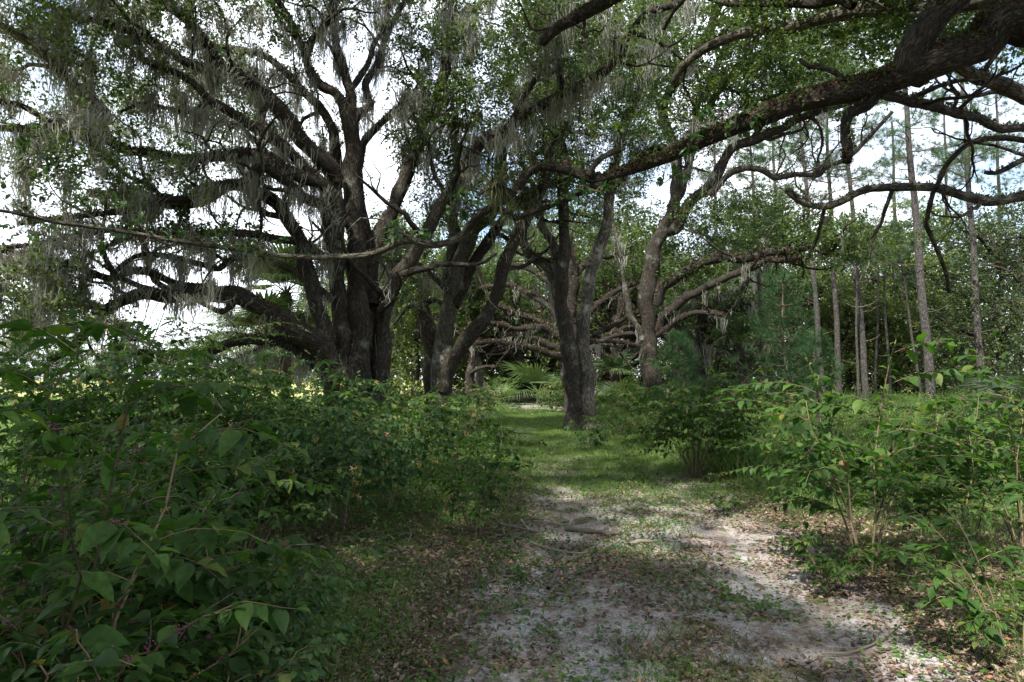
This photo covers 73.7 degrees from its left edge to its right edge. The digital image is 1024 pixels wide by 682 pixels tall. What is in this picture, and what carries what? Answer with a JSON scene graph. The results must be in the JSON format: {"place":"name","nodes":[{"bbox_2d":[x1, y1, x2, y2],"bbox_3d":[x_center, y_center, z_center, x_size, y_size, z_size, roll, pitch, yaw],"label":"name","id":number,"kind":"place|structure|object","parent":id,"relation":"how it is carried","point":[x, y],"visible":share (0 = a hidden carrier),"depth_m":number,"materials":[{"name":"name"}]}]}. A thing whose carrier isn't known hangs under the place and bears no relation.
{"place":"outdoors","nodes":[
{"label":"outdoors","id":0,"kind":"place"},
{"bbox_2d":[107,626,203,681],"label":"beautyberry bush","id":1,"kind":"object","parent":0,"point":[180,651],"visible":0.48,"depth_m":2.45,"materials":[{"name":"green plant"}]},
{"bbox_2d":[0,379,1023,681],"bbox_3d":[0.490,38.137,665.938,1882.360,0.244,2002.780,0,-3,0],"label":"ground","id":2,"kind":"structure","parent":0,"point":[806,673],"depth_m":5.76,"materials":[{"name":"soil"}]},
{"bbox_2d":[0,379,125,504],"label":"thicket shrub","id":3,"kind":"object","parent":2,"relation":"on","point":[23,438],"visible":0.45,"depth_m":7.46,"materials":[{"name":"green plant"}]},
{"bbox_2d":[0,332,177,486],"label":"thicket shrub","id":4,"kind":"object","parent":2,"relation":"on","point":[121,356],"visible":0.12,"depth_m":8.69,"materials":[{"name":"green plant"}]},
{"bbox_2d":[0,420,197,666],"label":"beautyberry bush","id":5,"kind":"object","parent":2,"relation":"on","point":[31,552],"visible":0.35,"depth_m":4.02,"materials":[{"name":"green plant"}]},
{"bbox_2d":[0,321,251,496],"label":"thicket shrub","id":6,"kind":"object","parent":2,"relation":"on","point":[7,355],"visible":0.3,"depth_m":7.67,"materials":[{"name":"green plant"}]},
{"bbox_2d":[0,401,259,578],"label":"beautyberry bush","id":7,"kind":"object","parent":2,"relation":"on","point":[84,439],"visible":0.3,"depth_m":5.21,"materials":[{"name":"green plant"}]},
{"bbox_2d":[0,463,266,681],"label":"beautyberry bush","id":8,"kind":"object","parent":2,"relation":"on","point":[204,595],"visible":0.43,"depth_m":2.95,"materials":[{"name":"green plant"}]},
{"bbox_2d":[38,308,255,416],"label":"thicket shrub","id":9,"kind":"object","parent":2,"relation":"on","point":[182,351],"visible":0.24,"depth_m":13.82,"materials":[{"name":"green plant"}]},
{"bbox_2d":[0,557,313,681],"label":"beautyberry bush","id":10,"kind":"object","parent":2,"relation":"on","point":[268,614],"visible":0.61,"depth_m":2.53,"materials":[{"name":"green plant"}]},
{"bbox_2d":[21,408,294,532],"bbox_3d":[-3.086,1.304,6.199,2.316,1.406,1.848,3,-4,-41],"label":"thicket shrub","id":11,"kind":"object","parent":2,"relation":"on","point":[79,428],"visible":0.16,"depth_m":5.96,"materials":[{"name":"green plant"}]},
{"bbox_2d":[0,301,351,681],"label":"beautyberry bush","id":12,"kind":"object","parent":2,"relation":"on","point":[103,534],"visible":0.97,"depth_m":2.69,"materials":[{"name":"green plant"}]},
{"bbox_2d":[45,334,308,472],"bbox_3d":[-4.349,1.052,8.991,3.009,2.282,2.444,0,-3,0],"label":"thicket shrub","id":13,"kind":"object","parent":2,"relation":"on","point":[136,420],"visible":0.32,"depth_m":8.65,"materials":[{"name":"green plant"}]},
{"bbox_2d":[0,592,356,681],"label":"vine tangle","id":14,"kind":"object","parent":2,"relation":"on","point":[297,671],"visible":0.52,"depth_m":2.68,"materials":[{"name":"green plant"}]},
{"bbox_2d":[0,445,367,673],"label":"beautyberry bush","id":15,"kind":"object","parent":2,"relation":"on","point":[274,579],"visible":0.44,"depth_m":3.32,"materials":[{"name":"green plant"}]},
{"bbox_2d":[103,308,309,422],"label":"thicket shrub","id":16,"kind":"object","parent":2,"relation":"on","point":[209,347],"visible":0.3,"depth_m":12.93,"materials":[{"name":"green plant"}]},
{"bbox_2d":[138,415,357,555],"bbox_3d":[-2.403,1.343,6.223,1.807,1.334,1.769,-3,-4,41],"label":"thicket shrub","id":17,"kind":"object","parent":2,"relation":"on","point":[265,513],"visible":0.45,"depth_m":6.19,"materials":[{"name":"green plant"}]},
{"bbox_2d":[185,288,315,419],"bbox_3d":[-8.138,0.652,22.421,4.811,4.647,4.562,2,-4,-37],"label":"palm tree","id":18,"kind":"object","parent":2,"relation":"on","point":[280,300],"visible":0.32,"depth_m":21.89,"materials":[{"name":"plant"}]},
{"bbox_2d":[152,339,355,485],"bbox_3d":[-3.731,1.056,9.425,2.581,2.278,2.397,3,-4,-43],"label":"thicket shrub","id":19,"kind":"object","parent":2,"relation":"on","point":[271,413],"visible":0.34,"depth_m":9.29,"materials":[{"name":"green plant"}]},
{"bbox_2d":[118,542,396,681],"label":"vine tangle","id":20,"kind":"object","parent":2,"relation":"on","point":[296,633],"visible":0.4,"depth_m":3.52,"materials":[{"name":"green plant"}]},
{"bbox_2d":[143,396,394,540],"bbox_3d":[-2.349,1.288,6.833,1.923,1.465,1.998,-2,-4,31],"label":"heart leaf shrub","id":21,"kind":"object","parent":2,"relation":"on","point":[335,450],"visible":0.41,"depth_m":6.77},
{"bbox_2d":[216,243,330,413],"bbox_3d":[-8.010,-0.204,23.392,4.809,6.464,5.342,0,-3,0],"label":"palm tree","id":22,"kind":"object","parent":2,"relation":"on","point":[284,277],"visible":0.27,"depth_m":22.94,"materials":[{"name":"plant"}]},
{"bbox_2d":[209,352,351,442],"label":"thicket shrub","id":23,"kind":"object","parent":2,"relation":"on","point":[304,394],"visible":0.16,"depth_m":15.20,"materials":[{"name":"green plant"}]},
{"bbox_2d":[247,350,384,449],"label":"heart leaf shrub","id":24,"kind":"object","parent":2,"relation":"on","point":[320,382],"visible":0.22,"depth_m":11.50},
{"bbox_2d":[256,368,429,530],"bbox_3d":[-1.885,1.158,7.283,1.911,1.772,2.012,0,-3,0],"label":"heart leaf shrub","id":25,"kind":"object","parent":2,"relation":"on","point":[386,437],"visible":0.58,"depth_m":7.30,"materials":[{"name":"plant"}]},
{"bbox_2d":[0,0,727,434],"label":"live oak","id":26,"kind":"object","parent":2,"relation":"on","point":[354,328],"visible":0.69,"depth_m":17.55,"materials":[{"name":"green plant"}]},
{"bbox_2d":[0,0,709,393],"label":"spanish moss","id":27,"kind":"object","parent":26,"relation":"hanging from","point":[214,80],"visible":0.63,"depth_m":16.61,"materials":[{"name":"plant"}]},
{"bbox_2d":[299,225,432,395],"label":"forest tree","id":28,"kind":"object","parent":2,"relation":"on","point":[407,369],"visible":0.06,"depth_m":57.16,"materials":[{"name":"plant"}]},
{"bbox_2d":[312,356,481,483],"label":"arching bush","id":29,"kind":"object","parent":2,"relation":"on","point":[415,406],"visible":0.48,"depth_m":10.20,"materials":[{"name":"green plant"}]},
{"bbox_2d":[322,396,476,511],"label":"heart leaf shrub","id":30,"kind":"object","parent":2,"relation":"on","point":[441,423],"visible":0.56,"depth_m":8.27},
{"bbox_2d":[321,200,491,398],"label":"forest tree","id":31,"kind":"object","parent":2,"relation":"on","point":[415,383],"visible":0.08,"depth_m":50.73,"materials":[{"name":"plant"}]},
{"bbox_2d":[393,279,471,418],"bbox_3d":[-2.348,0.335,24.787,4.204,5.363,2.302,-2,-4,35],"label":"broken trunk","id":32,"kind":"object","parent":2,"relation":"on","point":[428,327],"visible":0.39,"depth_m":24.84,"materials":[{"name":"brown wood"}]},
{"bbox_2d":[417,413,495,471],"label":"sapling","id":33,"kind":"object","parent":2,"relation":"on","point":[481,433],"visible":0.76,"depth_m":10.90,"materials":[{"name":"green plant"}]},
{"bbox_2d":[420,390,508,439],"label":"track shrub","id":34,"kind":"object","parent":2,"relation":"on","point":[487,402],"visible":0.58,"depth_m":16.92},
{"bbox_2d":[380,225,549,400],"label":"live oak","id":35,"kind":"object","parent":2,"relation":"on","point":[493,346],"visible":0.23,"depth_m":46.11,"materials":[{"name":"green plant"}]},
{"bbox_2d":[414,267,526,398],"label":"forest tree","id":36,"kind":"object","parent":2,"relation":"on","point":[459,374],"visible":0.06,"depth_m":51.10,"materials":[{"name":"plant"}]},
{"bbox_2d":[419,446,527,538],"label":"sapling","id":37,"kind":"object","parent":2,"relation":"on","point":[476,514],"visible":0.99,"depth_m":7.06,"materials":[{"name":"green plant"}]},
{"bbox_2d":[432,278,522,390],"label":"oak","id":38,"kind":"object","parent":2,"relation":"on","point":[480,381],"visible":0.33,"depth_m":45.59,"materials":[{"name":"green plant"}]},
{"bbox_2d":[430,240,538,396],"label":"oak","id":39,"kind":"object","parent":2,"relation":"on","point":[471,369],"visible":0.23,"depth_m":44.70,"materials":[{"name":"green plant"}]},
{"bbox_2d":[374,6,608,426],"bbox_3d":[-1.150,-3.631,21.645,8.109,12.991,7.139,0,-3,0],"label":"live oak","id":40,"kind":"object","parent":2,"relation":"on","point":[447,357],"visible":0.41,"depth_m":21.36,"materials":[{"name":"green plant"}]},
{"bbox_2d":[379,26,602,314],"bbox_3d":[-0.912,-5.120,21.989,8.100,8.390,5.855,-1,-3,12],"label":"spanish moss","id":41,"kind":"object","parent":40,"relation":"hanging from","point":[467,211],"visible":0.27,"depth_m":21.25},
{"bbox_2d":[443,418,548,504],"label":"sapling","id":42,"kind":"object","parent":2,"relation":"on","point":[514,478],"visible":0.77,"depth_m":8.80,"materials":[{"name":"green plant"}]},
{"bbox_2d":[455,407,542,442],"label":"shrub","id":43,"kind":"object","parent":2,"relation":"on","point":[504,418],"visible":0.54,"depth_m":16.63,"materials":[{"name":"plant"}]},
{"bbox_2d":[0,0,1023,303],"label":"live oak","id":44,"kind":"object","parent":2,"relation":"on","point":[930,44],"visible":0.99,"depth_m":9.14,"materials":[{"name":"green plant"}]},
{"bbox_2d":[468,158,526,219],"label":"air plant","id":45,"kind":"object","parent":44,"relation":"attached to","point":[497,191],"visible":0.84,"depth_m":8.88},
{"bbox_2d":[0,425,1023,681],"bbox_3d":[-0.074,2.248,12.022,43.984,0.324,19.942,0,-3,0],"label":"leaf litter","id":46,"kind":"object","parent":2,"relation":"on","point":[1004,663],"visible":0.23,"depth_m":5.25,"materials":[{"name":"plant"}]},
{"bbox_2d":[0,386,1023,681],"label":"grass","id":47,"kind":"structure","parent":2,"relation":"on","point":[606,448],"depth_m":9.30,"materials":[{"name":"plant"}]},
{"bbox_2d":[0,393,1023,681],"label":"ground cover","id":48,"kind":"object","parent":2,"relation":"on","point":[494,553],"visible":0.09,"depth_m":6.13,"materials":[{"name":"plant"}]},
{"bbox_2d":[480,288,554,394],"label":"oak","id":49,"kind":"object","parent":2,"relation":"on","point":[517,323],"visible":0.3,"depth_m":47.61,"materials":[{"name":"green plant"}]},
{"bbox_2d":[493,360,563,403],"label":"palmetto","id":50,"kind":"object","parent":2,"relation":"on","point":[536,378],"visible":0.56,"depth_m":44.24,"materials":[{"name":"green plant"}]},
{"bbox_2d":[485,234,579,394],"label":"oak","id":51,"kind":"object","parent":2,"relation":"on","point":[537,306],"visible":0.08,"depth_m":49.99,"materials":[{"name":"green plant"}]},
{"bbox_2d":[454,191,695,412],"bbox_3d":[3.402,-2.431,34.531,13.148,12.141,9.857,0,-3,0],"label":"live oak","id":52,"kind":"object","parent":2,"relation":"on","point":[548,328],"visible":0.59,"depth_m":33.25,"materials":[{"name":"green plant"}]},
{"bbox_2d":[454,197,676,370],"bbox_3d":[2.978,-3.181,33.383,9.900,9.449,9.730,-1,-3,17],"label":"spanish moss","id":53,"kind":"object","parent":52,"relation":"hanging from","point":[518,333],"visible":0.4,"depth_m":33.10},
{"bbox_2d":[562,418,614,448],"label":"sapling","id":54,"kind":"object","parent":2,"relation":"on","point":[596,442],"visible":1,"depth_m":15.83,"materials":[{"name":"green plant"}]},
{"bbox_2d":[504,211,692,400],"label":"forest tree","id":55,"kind":"object","parent":2,"relation":"on","point":[603,376],"visible":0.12,"depth_m":51.14,"materials":[{"name":"plant"}]},
{"bbox_2d":[540,252,664,382],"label":"live oak","id":56,"kind":"object","parent":2,"relation":"on","point":[613,303],"visible":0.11,"depth_m":49.78,"materials":[{"name":"green plant"}]},
{"bbox_2d":[462,0,747,429],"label":"live oak","id":57,"kind":"object","parent":2,"relation":"on","point":[579,386],"visible":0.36,"depth_m":21.73,"materials":[{"name":"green plant"}]},
{"bbox_2d":[474,0,744,382],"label":"spanish moss","id":58,"kind":"object","parent":57,"relation":"hanging from","point":[627,178],"visible":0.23,"depth_m":22.04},
{"bbox_2d":[576,229,643,381],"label":"oak","id":59,"kind":"object","parent":2,"relation":"on","point":[618,298],"visible":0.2,"depth_m":44.04,"materials":[{"name":"green plant"}]},
{"bbox_2d":[593,348,640,389],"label":"palm tree","id":60,"kind":"object","parent":2,"relation":"on","point":[609,362],"visible":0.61,"depth_m":36.67,"materials":[{"name":"plant"}]},
{"bbox_2d":[604,383,690,441],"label":"undergrowth shrub","id":61,"kind":"object","parent":2,"relation":"on","point":[632,417],"visible":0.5,"depth_m":16.88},
{"bbox_2d":[594,251,718,395],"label":"live oak","id":62,"kind":"object","parent":2,"relation":"on","point":[663,337],"visible":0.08,"depth_m":47.71,"materials":[{"name":"green plant"}]},
{"bbox_2d":[649,326,707,420],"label":"young pine","id":63,"kind":"object","parent":2,"relation":"on","point":[680,337],"visible":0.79,"depth_m":17.87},
{"bbox_2d":[600,351,782,477],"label":"beautyberry bush","id":64,"kind":"object","parent":2,"relation":"on","point":[659,433],"visible":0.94,"depth_m":11.22,"materials":[{"name":"green plant"}]},
{"bbox_2d":[637,253,778,402],"bbox_3d":[11.255,-0.948,38.505,7.374,8.888,7.621,-1,-3,25],"label":"live oak","id":65,"kind":"object","parent":2,"relation":"on","point":[701,322],"visible":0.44,"depth_m":37.66,"materials":[{"name":"green plant"}]},
{"bbox_2d":[657,270,767,373],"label":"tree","id":66,"kind":"object","parent":65,"relation":"hanging from","point":[709,349],"visible":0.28,"depth_m":37.34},
{"bbox_2d":[660,278,767,400],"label":"forest tree","id":67,"kind":"object","parent":2,"relation":"on","point":[724,363],"visible":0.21,"depth_m":43.59,"materials":[{"name":"plant"}]},
{"bbox_2d":[638,198,840,392],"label":"forest tree","id":68,"kind":"object","parent":2,"relation":"on","point":[737,282],"visible":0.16,"depth_m":49.82,"materials":[{"name":"plant"}]},
{"bbox_2d":[698,302,791,400],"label":"live oak","id":69,"kind":"object","parent":2,"relation":"on","point":[739,331],"visible":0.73,"depth_m":33.57,"materials":[{"name":"green plant"}]},
{"bbox_2d":[692,125,805,404],"bbox_3d":[12.527,-4.149,36.343,6.248,15.746,5.914,-1,-3,23],"label":"pine tree","id":70,"kind":"object","parent":2,"relation":"on","point":[748,156],"visible":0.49,"depth_m":36.21,"materials":[{"name":"green plant"}]},
{"bbox_2d":[584,0,944,409],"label":"live oak","id":71,"kind":"object","parent":2,"relation":"on","point":[651,294],"visible":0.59,"depth_m":29.52,"materials":[{"name":"green plant"}]},
{"bbox_2d":[594,1,890,365],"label":"spanish moss","id":72,"kind":"object","parent":71,"relation":"hanging from","point":[721,319],"visible":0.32,"depth_m":29.14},
{"bbox_2d":[707,272,828,397],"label":"forest tree","id":73,"kind":"object","parent":2,"relation":"on","point":[776,354],"visible":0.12,"depth_m":45.28,"materials":[{"name":"plant"}]},
{"bbox_2d":[730,264,846,424],"bbox_3d":[6.775,0.329,16.961,2.709,4.542,2.576,-3,-4,42],"label":"young pine","id":74,"kind":"object","parent":2,"relation":"on","point":[787,354],"visible":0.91,"depth_m":16.91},
{"bbox_2d":[746,242,855,393],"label":"forest tree","id":75,"kind":"object","parent":2,"relation":"on","point":[818,274],"visible":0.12,"depth_m":54.99,"materials":[{"name":"plant"}]},
{"bbox_2d":[754,50,874,396],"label":"pine tree","id":76,"kind":"object","parent":2,"relation":"on","point":[813,280],"visible":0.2,"depth_m":42.20,"materials":[{"name":"green plant"}]},
{"bbox_2d":[788,327,848,429],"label":"young pine","id":77,"kind":"object","parent":2,"relation":"on","point":[818,343],"visible":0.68,"depth_m":18.90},
{"bbox_2d":[769,40,876,396],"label":"pine tree","id":78,"kind":"object","parent":2,"relation":"on","point":[837,349],"visible":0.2,"depth_m":43.29,"materials":[{"name":"green plant"}]},
{"bbox_2d":[767,511,908,591],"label":"seedling","id":79,"kind":"object","parent":2,"relation":"on","point":[867,555],"visible":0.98,"depth_m":5.37,"materials":[{"name":"green plant"}]},
{"bbox_2d":[766,392,910,441],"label":"undergrowth shrub","id":80,"kind":"object","parent":2,"relation":"on","point":[842,422],"visible":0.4,"depth_m":13.80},
{"bbox_2d":[787,23,904,398],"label":"pine tree","id":81,"kind":"object","parent":2,"relation":"on","point":[863,352],"visible":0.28,"depth_m":41.18,"materials":[{"name":"green plant"}]},
{"bbox_2d":[794,272,914,396],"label":"forest tree","id":82,"kind":"object","parent":2,"relation":"on","point":[848,317],"visible":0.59,"depth_m":49.63,"materials":[{"name":"plant"}]},
{"bbox_2d":[697,332,1023,575],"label":"beautyberry bush","id":83,"kind":"object","parent":2,"relation":"on","point":[815,449],"visible":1,"depth_m":5.66,"materials":[{"name":"green plant"}]},
{"bbox_2d":[825,212,911,399],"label":"pine tree","id":84,"kind":"object","parent":2,"relation":"on","point":[856,344],"visible":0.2,"depth_m":40.03,"materials":[{"name":"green plant"}]},
{"bbox_2d":[862,224,925,394],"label":"pine tree","id":85,"kind":"object","parent":2,"relation":"on","point":[888,351],"visible":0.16,"depth_m":43.97,"materials":[{"name":"green plant"}]},
{"bbox_2d":[867,112,926,312],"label":"pine tree","id":86,"kind":"object","parent":2,"relation":"on","point":[894,197],"visible":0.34,"depth_m":66.71,"materials":[{"name":"green plant"}]},
{"bbox_2d":[842,279,955,397],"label":"forest tree","id":87,"kind":"object","parent":2,"relation":"on","point":[898,365],"visible":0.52,"depth_m":48.74,"materials":[{"name":"plant"}]},
{"bbox_2d":[852,214,960,399],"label":"pine tree","id":88,"kind":"object","parent":2,"relation":"on","point":[905,292],"visible":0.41,"depth_m":40.08,"materials":[{"name":"green plant"}]},
{"bbox_2d":[863,21,959,401],"bbox_3d":[21.517,-8.655,36.551,6.271,24.832,6.642,0,-3,0],"label":"pine tree","id":89,"kind":"object","parent":2,"relation":"on","point":[922,297],"visible":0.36,"depth_m":36.27,"materials":[{"name":"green plant"}]},
{"bbox_2d":[837,193,1018,397],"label":"forest tree","id":90,"kind":"object","parent":2,"relation":"on","point":[937,270],"visible":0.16,"depth_m":52.75,"materials":[{"name":"plant"}]},
{"bbox_2d":[858,413,1020,524],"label":"beautyberry bush","id":91,"kind":"object","parent":2,"relation":"on","point":[925,483],"visible":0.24,"depth_m":7.09,"materials":[{"name":"green plant"}]},
{"bbox_2d":[861,392,1023,568],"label":"sapling","id":92,"kind":"object","parent":2,"relation":"on","point":[1009,490],"visible":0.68,"depth_m":5.67,"materials":[{"name":"green plant"}]},
{"bbox_2d":[909,113,976,377],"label":"pine tree","id":93,"kind":"object","parent":2,"relation":"on","point":[945,142],"visible":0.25,"depth_m":64.74,"materials":[{"name":"green plant"}]},
{"bbox_2d":[868,224,1021,394],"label":"forest tree","id":94,"kind":"object","parent":2,"relation":"on","point":[962,240],"visible":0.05,"depth_m":52.72,"materials":[{"name":"plant"}]},
{"bbox_2d":[877,183,1023,398],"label":"forest tree","id":95,"kind":"object","parent":2,"relation":"on","point":[991,256],"visible":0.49,"depth_m":41.94,"materials":[{"name":"plant"}]},
{"bbox_2d":[882,501,1023,658],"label":"beautyberry bush","id":96,"kind":"object","parent":2,"relation":"on","point":[993,634],"visible":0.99,"depth_m":4.11,"materials":[{"name":"green plant"}]},
{"bbox_2d":[895,378,1023,454],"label":"undergrowth shrub","id":97,"kind":"object","parent":2,"relation":"on","point":[948,407],"visible":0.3,"depth_m":11.97,"materials":[{"name":"green plant"}]},
{"bbox_2d":[899,14,1023,393],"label":"pine tree","id":98,"kind":"object","parent":2,"relation":"on","point":[965,160],"visible":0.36,"depth_m":38.17,"materials":[{"name":"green plant"}]},
{"bbox_2d":[900,331,1023,551],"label":"beautyberry bush","id":99,"kind":"object","parent":2,"relation":"on","point":[1016,463],"visible":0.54,"depth_m":6.09,"materials":[{"name":"green plant"}]},
{"bbox_2d":[910,187,1023,397],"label":"forest tree","id":100,"kind":"object","parent":2,"relation":"on","point":[1003,211],"visible":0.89,"depth_m":37.43,"materials":[{"name":"plant"}]},
{"bbox_2d":[919,205,1023,394],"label":"forest tree","id":101,"kind":"object","parent":2,"relation":"on","point":[1014,288],"visible":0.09,"depth_m":52.16,"materials":[{"name":"plant"}]},
{"bbox_2d":[947,365,1023,454],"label":"undergrowth shrub","id":102,"kind":"object","parent":2,"relation":"on","point":[1012,416],"visible":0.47,"depth_m":10.10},
{"bbox_2d":[949,370,1023,415],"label":"palmetto","id":103,"kind":"object","parent":2,"relation":"on","point":[995,387],"visible":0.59,"depth_m":15.70,"materials":[{"name":"green plant"}]},
{"bbox_2d":[973,94,1023,340],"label":"pine tree","id":104,"kind":"object","parent":2,"relation":"on","point":[999,183],"visible":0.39,"depth_m":60.87,"materials":[{"name":"green plant"}]},
{"bbox_2d":[0,0,1023,378],"label":"sky","id":105,"kind":"structure","parent":0,"point":[380,159],"materials":[{"name":"white"}]},
{"bbox_2d":[437,396,979,681],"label":"path","id":106,"kind":"structure","parent":0,"point":[792,630],"depth_m":4.94,"materials":[{"name":"sand"}]},
{"bbox_2d":[469,561,525,590],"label":"sapling","id":107,"kind":"object","parent":106,"relation":"on","point":[511,579],"visible":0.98,"depth_m":5.39,"materials":[{"name":"green plant"}]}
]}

